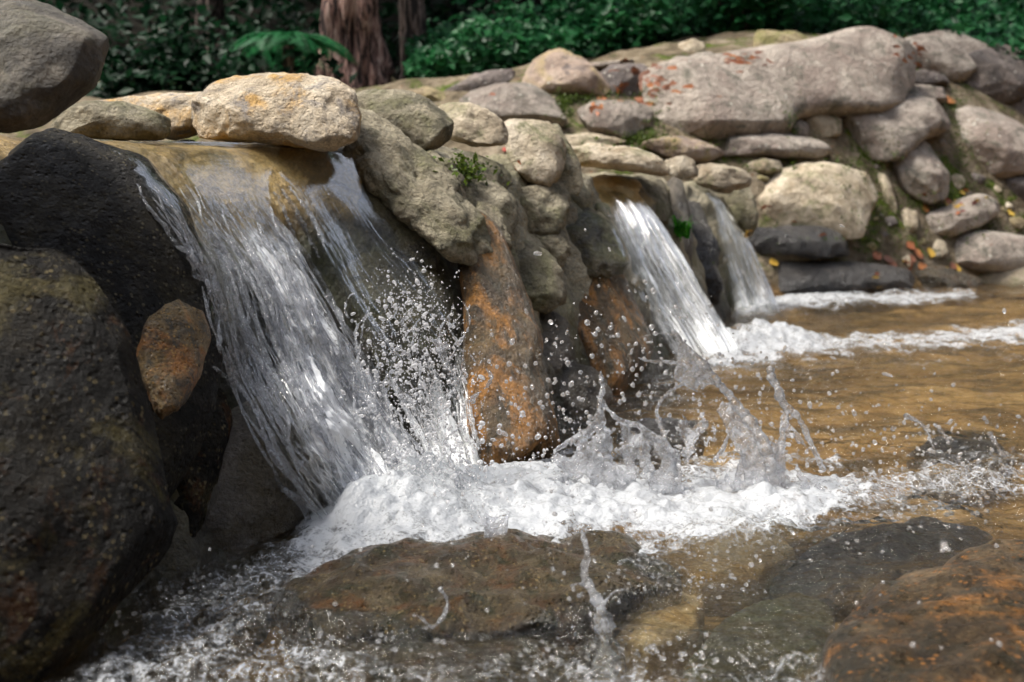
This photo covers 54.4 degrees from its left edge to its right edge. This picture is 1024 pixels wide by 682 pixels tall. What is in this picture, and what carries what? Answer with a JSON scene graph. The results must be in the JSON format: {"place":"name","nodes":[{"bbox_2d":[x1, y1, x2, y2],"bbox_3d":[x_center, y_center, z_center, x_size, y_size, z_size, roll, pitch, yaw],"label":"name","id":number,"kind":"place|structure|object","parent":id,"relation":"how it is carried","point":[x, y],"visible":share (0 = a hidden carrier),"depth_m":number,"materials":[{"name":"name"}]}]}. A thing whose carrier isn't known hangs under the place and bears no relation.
{"place":"outdoors","nodes":[
{"label":"outdoors","id":0,"kind":"place"},
{"bbox_2d":[0,0,1023,681],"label":"ground","id":1,"kind":"structure","parent":0,"point":[648,56],"depth_m":4.49,"materials":[{"name":"soil"}]},
{"bbox_2d":[88,33,175,98],"bbox_3d":[-3.212,-2.227,8.426,0.755,0.685,0.827,-2,8,-14],"label":"shrub","id":2,"kind":"object","parent":1,"relation":"on","point":[148,83],"visible":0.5,"depth_m":8.26,"materials":[{"name":"green plant"}]},
{"bbox_2d":[126,3,232,91],"bbox_3d":[-2.924,-2.474,8.736,0.843,0.973,0.838,-7,10,-42],"label":"shrub","id":3,"kind":"object","parent":1,"relation":"on","point":[157,36],"visible":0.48,"depth_m":8.62,"materials":[{"name":"green plant"}]},
{"bbox_2d":[195,0,229,81],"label":"forest tree","id":4,"kind":"object","parent":1,"relation":"on","point":[217,9],"visible":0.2,"depth_m":11.55,"materials":[{"name":"brown plant"}]},
{"bbox_2d":[85,6,356,98],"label":"undergrowth","id":5,"kind":"object","parent":1,"relation":"on","point":[206,62],"visible":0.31,"depth_m":8.05,"materials":[{"name":"green plant"}]},
{"bbox_2d":[206,51,315,75],"bbox_3d":[-2.243,-2.359,9.068,1.093,0.519,0.918,2,8,15],"label":"fern","id":6,"kind":"object","parent":1,"relation":"on","point":[261,68],"visible":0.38,"depth_m":9.02,"materials":[{"name":"green plant"}]},
{"bbox_2d":[219,31,358,73],"bbox_3d":[-1.788,-2.183,8.030,1.078,0.598,1.124,0,7,0],"label":"fern","id":7,"kind":"object","parent":1,"relation":"on","point":[291,40],"visible":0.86,"depth_m":7.94,"materials":[{"name":"green plant"}]},
{"bbox_2d":[314,0,394,88],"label":"forest tree","id":8,"kind":"object","parent":1,"relation":"on","point":[353,28],"visible":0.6,"depth_m":8.51,"materials":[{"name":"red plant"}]},
{"bbox_2d":[0,135,766,681],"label":"weir wall","id":9,"kind":"structure","parent":1,"relation":"on","point":[250,177],"depth_m":1.95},
{"bbox_2d":[0,0,108,133],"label":"boulder","id":10,"kind":"object","parent":9,"relation":"on","point":[52,60],"visible":1,"depth_m":1.28,"materials":[{"name":"stone"}]},
{"bbox_2d":[50,100,170,140],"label":"stone","id":11,"kind":"object","parent":9,"relation":"on","point":[114,120],"visible":0.84,"depth_m":1.97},
{"bbox_2d":[0,128,223,498],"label":"boulder","id":12,"kind":"object","parent":9,"relation":"on","point":[77,198],"visible":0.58,"depth_m":1.44,"materials":[{"name":"stone"}]},
{"bbox_2d":[136,299,210,418],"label":"stone","id":13,"kind":"object","parent":12,"relation":"on","point":[173,347],"visible":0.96,"depth_m":1.34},
{"bbox_2d":[99,92,200,140],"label":"stone","id":14,"kind":"object","parent":9,"relation":"on","point":[175,107],"visible":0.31,"depth_m":2.23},
{"bbox_2d":[206,384,332,560],"bbox_3d":[-0.395,0.204,1.593,0.141,0.248,0.303,7,10,42],"label":"boulder","id":15,"kind":"object","parent":9,"relation":"on","point":[251,506],"visible":0.5,"depth_m":1.53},
{"bbox_2d":[191,72,361,151],"bbox_3d":[-0.494,-0.483,2.097,0.361,0.173,0.247,0,7,0],"label":"boulder","id":16,"kind":"object","parent":9,"relation":"on","point":[320,113],"visible":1,"depth_m":2.02,"materials":[{"name":"beige stone"}]},
{"bbox_2d":[341,251,463,399],"bbox_3d":[-0.249,-0.045,2.067,0.370,0.314,0.204,-5,9,-35],"label":"boulder","id":17,"kind":"object","parent":9,"relation":"on","point":[353,274],"visible":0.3,"depth_m":2.02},
{"bbox_2d":[357,181,438,267],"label":"boulder","id":18,"kind":"object","parent":17,"relation":"on","point":[381,220],"visible":0.15,"depth_m":2.09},
{"bbox_2d":[356,89,453,150],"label":"boulder","id":19,"kind":"object","parent":9,"relation":"on","point":[424,123],"visible":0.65,"depth_m":2.34,"materials":[{"name":"stone"}]},
{"bbox_2d":[426,149,466,190],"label":"stone","id":20,"kind":"object","parent":9,"relation":"on","point":[460,176],"visible":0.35,"depth_m":2.29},
{"bbox_2d":[439,102,508,147],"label":"stone","id":21,"kind":"object","parent":9,"relation":"on","point":[477,126],"visible":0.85,"depth_m":2.69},
{"bbox_2d":[466,179,518,235],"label":"stone","id":22,"kind":"object","parent":9,"relation":"on","point":[500,197],"visible":0.44,"depth_m":2.53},
{"bbox_2d":[434,146,512,188],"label":"stone","id":23,"kind":"object","parent":22,"relation":"on","point":[504,178],"visible":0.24,"depth_m":2.62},
{"bbox_2d":[516,239,566,313],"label":"boulder","id":24,"kind":"object","parent":9,"relation":"on","point":[543,278],"visible":0.59,"depth_m":2.57,"materials":[{"name":"stone"}]},
{"bbox_2d":[532,229,570,266],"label":"stone","id":25,"kind":"object","parent":9,"relation":"on","point":[557,246],"visible":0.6,"depth_m":2.81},
{"bbox_2d":[521,181,569,235],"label":"stone","id":26,"kind":"object","parent":25,"relation":"on","point":[546,208],"visible":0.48,"depth_m":2.84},
{"bbox_2d":[504,118,565,185],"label":"stone","id":27,"kind":"object","parent":26,"relation":"on","point":[537,148],"visible":0.92,"depth_m":2.90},
{"bbox_2d":[539,311,570,372],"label":"stone","id":28,"kind":"object","parent":9,"relation":"on","point":[559,331],"visible":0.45,"depth_m":2.57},
{"bbox_2d":[552,123,582,195],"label":"stone","id":29,"kind":"object","parent":9,"relation":"on","point":[571,178],"visible":0.46,"depth_m":2.99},
{"bbox_2d":[570,183,590,209],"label":"stone","id":30,"kind":"object","parent":9,"relation":"on","point":[582,200],"visible":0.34,"depth_m":3.12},
{"bbox_2d":[560,359,612,430],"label":"stone","id":31,"kind":"object","parent":9,"relation":"on","point":[580,387],"visible":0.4,"depth_m":2.57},
{"bbox_2d":[595,203,620,236],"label":"stone","id":32,"kind":"object","parent":9,"relation":"on","point":[604,209],"visible":0.47,"depth_m":3.29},
{"bbox_2d":[578,274,653,403],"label":"boulder","id":33,"kind":"object","parent":9,"relation":"on","point":[611,299],"visible":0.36,"depth_m":2.89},
{"bbox_2d":[566,207,629,278],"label":"boulder","id":34,"kind":"object","parent":33,"relation":"on","point":[596,239],"visible":0.63,"depth_m":3.00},
{"bbox_2d":[592,174,643,203],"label":"stone","id":35,"kind":"object","parent":9,"relation":"on","point":[630,189],"visible":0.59,"depth_m":3.96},
{"bbox_2d":[572,142,670,175],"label":"boulder","id":36,"kind":"object","parent":35,"relation":"on","point":[622,158],"visible":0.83,"depth_m":3.89,"materials":[{"name":"beige stone"}]},
{"bbox_2d":[633,174,671,224],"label":"stone","id":37,"kind":"object","parent":9,"relation":"on","point":[655,188],"visible":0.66,"depth_m":4.07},
{"bbox_2d":[667,176,693,267],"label":"stone","id":38,"kind":"object","parent":9,"relation":"on","point":[679,204],"visible":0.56,"depth_m":4.27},
{"bbox_2d":[665,155,698,178],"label":"stone","id":39,"kind":"object","parent":38,"relation":"on","point":[683,167],"visible":0.91,"depth_m":4.21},
{"bbox_2d":[669,215,692,240],"bbox_3d":[0.695,-0.461,4.061,0.170,0.107,0.124,-3,8,-23],"label":"grass tuft","id":40,"kind":"object","parent":9,"relation":"on","point":[681,229],"visible":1,"depth_m":4.08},
{"bbox_2d":[687,199,722,305],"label":"boulder","id":41,"kind":"object","parent":9,"relation":"on","point":[707,241],"visible":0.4,"depth_m":4.49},
{"bbox_2d":[692,163,751,193],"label":"stone","id":42,"kind":"object","parent":9,"relation":"on","point":[721,178],"visible":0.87,"depth_m":4.70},
{"bbox_2d":[717,186,758,236],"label":"stone","id":43,"kind":"object","parent":9,"relation":"on","point":[740,206],"visible":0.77,"depth_m":4.95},
{"bbox_2d":[398,0,426,80],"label":"forest tree","id":44,"kind":"object","parent":1,"relation":"on","point":[412,17],"visible":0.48,"depth_m":8.94,"materials":[{"name":"brown plant"}]},
{"bbox_2d":[408,86,445,101],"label":"stone","id":45,"kind":"object","parent":1,"relation":"on","point":[433,94],"visible":0.52,"depth_m":6.52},
{"bbox_2d":[293,637,596,681],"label":"boulder","id":46,"kind":"object","parent":1,"relation":"on","point":[555,669],"visible":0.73,"depth_m":1.14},
{"bbox_2d":[273,528,681,669],"bbox_3d":[-0.046,0.383,1.394,0.542,0.182,0.351,-5,9,-33],"label":"boulder","id":47,"kind":"object","parent":1,"relation":"on","point":[483,576],"visible":0.67,"depth_m":1.31,"materials":[{"name":"stone"}]},
{"bbox_2d":[445,69,514,90],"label":"boulder","id":48,"kind":"object","parent":1,"relation":"on","point":[479,80],"visible":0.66,"depth_m":6.62,"materials":[{"name":"stone"}]},
{"bbox_2d":[452,0,541,74],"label":"shrub","id":49,"kind":"object","parent":1,"relation":"on","point":[508,8],"visible":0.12,"depth_m":8.84,"materials":[{"name":"green plant"}]},
{"bbox_2d":[459,82,566,127],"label":"boulder","id":50,"kind":"object","parent":1,"relation":"on","point":[515,100],"visible":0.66,"depth_m":6.26,"materials":[{"name":"stone"}]},
{"bbox_2d":[37,0,1022,90],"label":"undergrowth","id":51,"kind":"object","parent":1,"relation":"on","point":[98,23],"visible":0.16,"depth_m":11.49,"materials":[{"name":"green plant"}]},
{"bbox_2d":[401,0,694,78],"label":"undergrowth","id":52,"kind":"object","parent":1,"relation":"on","point":[448,54],"visible":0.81,"depth_m":8.25,"materials":[{"name":"green plant"}]},
{"bbox_2d":[522,48,610,95],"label":"boulder","id":53,"kind":"object","parent":1,"relation":"on","point":[552,71],"visible":0.76,"depth_m":6.61,"materials":[{"name":"beige stone"}]},
{"bbox_2d":[518,0,652,58],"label":"shrub","id":54,"kind":"object","parent":1,"relation":"on","point":[558,7],"visible":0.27,"depth_m":8.60,"materials":[{"name":"green plant"}]},
{"bbox_2d":[564,132,625,146],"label":"stone","id":55,"kind":"object","parent":1,"relation":"on","point":[577,139],"visible":0.47,"depth_m":6.18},
{"bbox_2d":[590,59,634,69],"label":"stone","id":56,"kind":"object","parent":1,"relation":"on","point":[601,65],"visible":0.42,"depth_m":7.04,"materials":[{"name":"stone"}]},
{"bbox_2d":[577,99,653,139],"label":"boulder","id":57,"kind":"object","parent":1,"relation":"on","point":[620,118],"visible":0.87,"depth_m":6.34,"materials":[{"name":"stone"}]},
{"bbox_2d":[600,63,647,96],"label":"boulder","id":58,"kind":"object","parent":1,"relation":"on","point":[613,79],"visible":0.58,"depth_m":6.72,"materials":[{"name":"stone"}]},
{"bbox_2d":[611,592,704,681],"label":"boulder","id":59,"kind":"object","parent":1,"relation":"on","point":[695,606],"visible":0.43,"depth_m":1.33,"materials":[{"name":"stone"}]},
{"bbox_2d":[616,417,706,478],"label":"boulder","id":60,"kind":"object","parent":1,"relation":"on","point":[651,424],"visible":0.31,"depth_m":2.30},
{"bbox_2d":[642,136,725,161],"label":"boulder","id":61,"kind":"object","parent":1,"relation":"on","point":[685,146],"visible":0.91,"depth_m":6.27,"materials":[{"name":"grey stone"}]},
{"bbox_2d":[678,39,704,51],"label":"stone","id":62,"kind":"object","parent":1,"relation":"on","point":[693,45],"visible":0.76,"depth_m":7.47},
{"bbox_2d":[659,526,795,615],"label":"boulder","id":63,"kind":"object","parent":1,"relation":"on","point":[746,568],"visible":0.52,"depth_m":1.61,"materials":[{"name":"stone"}]},
{"bbox_2d":[433,81,1023,263],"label":"moss","id":64,"kind":"object","parent":1,"relation":"on","point":[468,173],"visible":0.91,"depth_m":6.57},
{"bbox_2d":[682,0,812,36],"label":"shrub","id":65,"kind":"object","parent":1,"relation":"on","point":[738,23],"visible":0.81,"depth_m":8.83,"materials":[{"name":"green plant"}]},
{"bbox_2d":[682,592,834,681],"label":"boulder","id":66,"kind":"object","parent":1,"relation":"on","point":[735,647],"visible":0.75,"depth_m":1.32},
{"bbox_2d":[747,158,782,173],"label":"stone","id":67,"kind":"object","parent":1,"relation":"on","point":[764,165],"visible":0.98,"depth_m":6.47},
{"bbox_2d":[725,133,832,159],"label":"boulder","id":68,"kind":"object","parent":1,"relation":"on","point":[780,145],"visible":0.87,"depth_m":6.58,"materials":[{"name":"stone"}]},
{"bbox_2d":[642,26,917,139],"bbox_3d":[2.054,-1.866,7.164,2.637,0.972,0.671,-4,9,-31],"label":"boulder","id":69,"kind":"object","parent":1,"relation":"on","point":[850,71],"visible":0.81,"depth_m":6.91,"materials":[{"name":"stone"}]},
{"bbox_2d":[753,30,809,46],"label":"boulder","id":70,"kind":"object","parent":1,"relation":"on","point":[764,37],"visible":0.31,"depth_m":7.67,"materials":[{"name":"stone"}]},
{"bbox_2d":[793,119,808,136],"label":"stone","id":71,"kind":"object","parent":1,"relation":"on","point":[803,126],"visible":0.79,"depth_m":6.89,"materials":[{"name":"stone"}]},
{"bbox_2d":[806,113,841,136],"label":"stone","id":72,"kind":"object","parent":1,"relation":"on","point":[826,125],"visible":0.85,"depth_m":7.00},
{"bbox_2d":[637,0,1023,58],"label":"ivy","id":73,"kind":"object","parent":1,"relation":"on","point":[989,24],"visible":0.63,"depth_m":9.12,"materials":[{"name":"green plant"}]},
{"bbox_2d":[778,260,914,294],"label":"boulder","id":74,"kind":"object","parent":1,"relation":"on","point":[803,277],"visible":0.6,"depth_m":6.30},
{"bbox_2d":[748,225,849,259],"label":"boulder","id":75,"kind":"object","parent":74,"relation":"on","point":[814,246],"visible":0.89,"depth_m":6.22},
{"bbox_2d":[758,162,877,238],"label":"boulder","id":76,"kind":"object","parent":75,"relation":"on","point":[788,196],"visible":0.81,"depth_m":6.44,"materials":[{"name":"beige stone"}]},
{"bbox_2d":[770,516,992,622],"bbox_3d":[0.628,0.432,1.737,0.580,0.167,0.235,-4,8,-30],"label":"boulder","id":77,"kind":"object","parent":1,"relation":"on","point":[889,549],"visible":0.47,"depth_m":1.68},
{"bbox_2d":[877,173,896,214],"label":"stone","id":78,"kind":"object","parent":1,"relation":"on","point":[885,185],"visible":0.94,"depth_m":7.00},
{"bbox_2d":[842,96,950,161],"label":"boulder","id":79,"kind":"object","parent":1,"relation":"on","point":[913,122],"visible":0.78,"depth_m":7.21,"materials":[{"name":"stone"}]},
{"bbox_2d":[901,208,918,232],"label":"stone","id":80,"kind":"object","parent":1,"relation":"on","point":[910,219],"visible":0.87,"depth_m":7.01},
{"bbox_2d":[892,140,949,203],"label":"boulder","id":81,"kind":"object","parent":1,"relation":"on","point":[924,169],"visible":0.77,"depth_m":7.20,"materials":[{"name":"stone"}]},
{"bbox_2d":[821,539,1023,681],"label":"boulder","id":82,"kind":"object","parent":1,"relation":"on","point":[873,636],"visible":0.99,"depth_m":1.10,"materials":[{"name":"stone"}]},
{"bbox_2d":[906,84,947,102],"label":"boulder","id":83,"kind":"object","parent":1,"relation":"on","point":[938,94],"visible":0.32,"depth_m":7.90,"materials":[{"name":"stone"}]},
{"bbox_2d":[915,69,949,84],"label":"stone","id":84,"kind":"object","parent":1,"relation":"on","point":[925,77],"visible":0.59,"depth_m":8.19,"materials":[{"name":"stone"}]},
{"bbox_2d":[932,239,947,258],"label":"stone","id":85,"kind":"object","parent":1,"relation":"on","point":[940,249],"visible":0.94,"depth_m":7.08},
{"bbox_2d":[904,29,995,81],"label":"boulder","id":86,"kind":"object","parent":1,"relation":"on","point":[947,55],"visible":0.51,"depth_m":8.51,"materials":[{"name":"stone"}]},
{"bbox_2d":[906,436,1013,504],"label":"boulder","id":87,"kind":"object","parent":1,"relation":"on","point":[993,466],"visible":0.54,"depth_m":2.23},
{"bbox_2d":[955,105,1023,178],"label":"boulder","id":88,"kind":"object","parent":1,"relation":"on","point":[1004,144],"visible":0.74,"depth_m":7.91,"materials":[{"name":"stone"}]},
{"bbox_2d":[955,230,1023,271],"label":"boulder","id":89,"kind":"object","parent":1,"relation":"on","point":[1002,253],"visible":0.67,"depth_m":7.21,"materials":[{"name":"stone"}]},
{"bbox_2d":[926,193,998,236],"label":"boulder","id":90,"kind":"object","parent":89,"relation":"on","point":[957,224],"visible":0.85,"depth_m":7.24,"materials":[{"name":"stone"}]},
{"bbox_2d":[963,44,1023,103],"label":"boulder","id":91,"kind":"object","parent":1,"relation":"on","point":[998,76],"visible":0.59,"depth_m":8.60,"materials":[{"name":"stone"}]},
{"bbox_2d":[978,266,1023,297],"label":"boulder","id":92,"kind":"object","parent":1,"relation":"on","point":[1013,276],"visible":0.42,"depth_m":7.21,"materials":[{"name":"beige stone"}]},
{"bbox_2d":[1005,175,1023,199],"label":"boulder","id":93,"kind":"object","parent":1,"relation":"on","point":[1015,185],"visible":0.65,"depth_m":7.92,"materials":[{"name":"stone"}]},
{"bbox_2d":[39,282,1023,681],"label":"stream water","id":94,"kind":"structure","parent":0,"point":[363,518],"depth_m":1.70,"materials":[{"name":"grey liquid"}]},
{"bbox_2d":[0,243,177,681],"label":"boulder","id":95,"kind":"object","parent":94,"relation":"on","point":[88,522],"visible":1,"depth_m":1.13,"materials":[{"name":"stone"}]},
{"bbox_2d":[174,388,232,536],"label":"boulder","id":96,"kind":"object","parent":94,"relation":"in","point":[199,481],"visible":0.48,"depth_m":1.46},
{"bbox_2d":[136,183,500,529],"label":"waterfall","id":97,"kind":"structure","parent":94,"relation":"on","point":[307,369],"depth_m":1.70,"materials":[{"name":"white liquid"}]},
{"bbox_2d":[329,247,506,534],"bbox_3d":[-0.199,0.086,1.713,0.383,0.486,0.386,0,7,0],"label":"water spray","id":98,"kind":"object","parent":94,"relation":"on","point":[439,350],"visible":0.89,"depth_m":1.72,"materials":[{"name":"white"}]},
{"bbox_2d":[412,586,448,628],"bbox_3d":[-0.096,0.324,1.207,0.048,0.044,0.021,-6,9,-39],"label":"water splash","id":99,"kind":"object","parent":94,"relation":"on","point":[444,613],"visible":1,"depth_m":1.21,"materials":[{"name":"grey"}]},
{"bbox_2d":[476,511,509,537],"bbox_3d":[-0.029,0.292,1.465,0.052,0.065,0.082,0,7,0],"label":"water splash","id":100,"kind":"object","parent":94,"relation":"on","point":[491,527],"visible":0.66,"depth_m":1.48,"materials":[{"name":"grey"}]},
{"bbox_2d":[457,210,560,465],"bbox_3d":[-0.017,-0.033,2.138,0.204,0.526,0.482,-1,7,-8],"label":"boulder","id":101,"kind":"object","parent":94,"relation":"in","point":[494,292],"visible":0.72,"depth_m":2.03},
{"bbox_2d":[342,108,493,265],"bbox_3d":[-0.214,-0.343,2.183,0.355,0.349,0.243,2,8,19],"label":"boulder","id":102,"kind":"object","parent":101,"relation":"on","point":[394,166],"visible":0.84,"depth_m":2.12,"materials":[{"name":"stone"}]},
{"bbox_2d":[476,201,512,249],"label":"stone","id":103,"kind":"object","parent":101,"relation":"on","point":[493,213],"visible":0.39,"depth_m":2.28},
{"bbox_2d":[80,472,1023,681],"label":"foam bubbles","id":104,"kind":"object","parent":94,"relation":"on","point":[288,665],"visible":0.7,"depth_m":1.23,"materials":[{"name":"white liquid"}]},
{"bbox_2d":[551,529,645,681],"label":"water splash","id":105,"kind":"object","parent":94,"relation":"on","point":[603,623],"visible":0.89,"depth_m":1.19,"materials":[{"name":"grey"}]},
{"bbox_2d":[195,224,1023,650],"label":"water droplets","id":106,"kind":"object","parent":94,"relation":"on","point":[771,424],"visible":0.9,"depth_m":1.76,"materials":[{"name":"white"}]},
{"bbox_2d":[540,370,689,493],"bbox_3d":[0.184,0.167,1.814,0.267,0.216,0.130,0,7,0],"label":"water splash","id":107,"kind":"object","parent":94,"relation":"on","point":[660,480],"visible":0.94,"depth_m":1.79,"materials":[{"name":"grey"}]},
{"bbox_2d":[615,205,737,358],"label":"waterfall","id":108,"kind":"structure","parent":94,"relation":"on","point":[706,341],"depth_m":3.50,"materials":[{"name":"white"}]},
{"bbox_2d":[595,301,785,490],"bbox_3d":[0.326,0.096,1.843,0.336,0.336,0.199,0,7,0],"label":"water splash","id":109,"kind":"object","parent":94,"relation":"on","point":[749,441],"visible":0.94,"depth_m":1.81,"materials":[{"name":"grey"}]},
{"bbox_2d":[719,209,779,316],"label":"waterfall","id":110,"kind":"structure","parent":94,"relation":"on","point":[762,300],"depth_m":5.03,"materials":[{"name":"white"}]},
{"bbox_2d":[751,349,825,491],"bbox_3d":[0.500,0.131,1.808,0.114,0.271,0.138,-3,8,-22],"label":"water splash","id":111,"kind":"object","parent":94,"relation":"on","point":[779,397],"visible":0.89,"depth_m":1.81,"materials":[{"name":"grey"}]},
{"bbox_2d":[914,265,982,291],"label":"boulder","id":112,"kind":"object","parent":94,"relation":"on","point":[939,276],"visible":0.73,"depth_m":6.89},
{"bbox_2d":[883,384,1020,472],"bbox_3d":[0.878,0.163,1.903,0.393,0.152,0.154,0,7,0],"label":"water splash","id":113,"kind":"object","parent":94,"relation":"on","point":[945,436],"visible":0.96,"depth_m":1.90,"materials":[{"name":"grey"}]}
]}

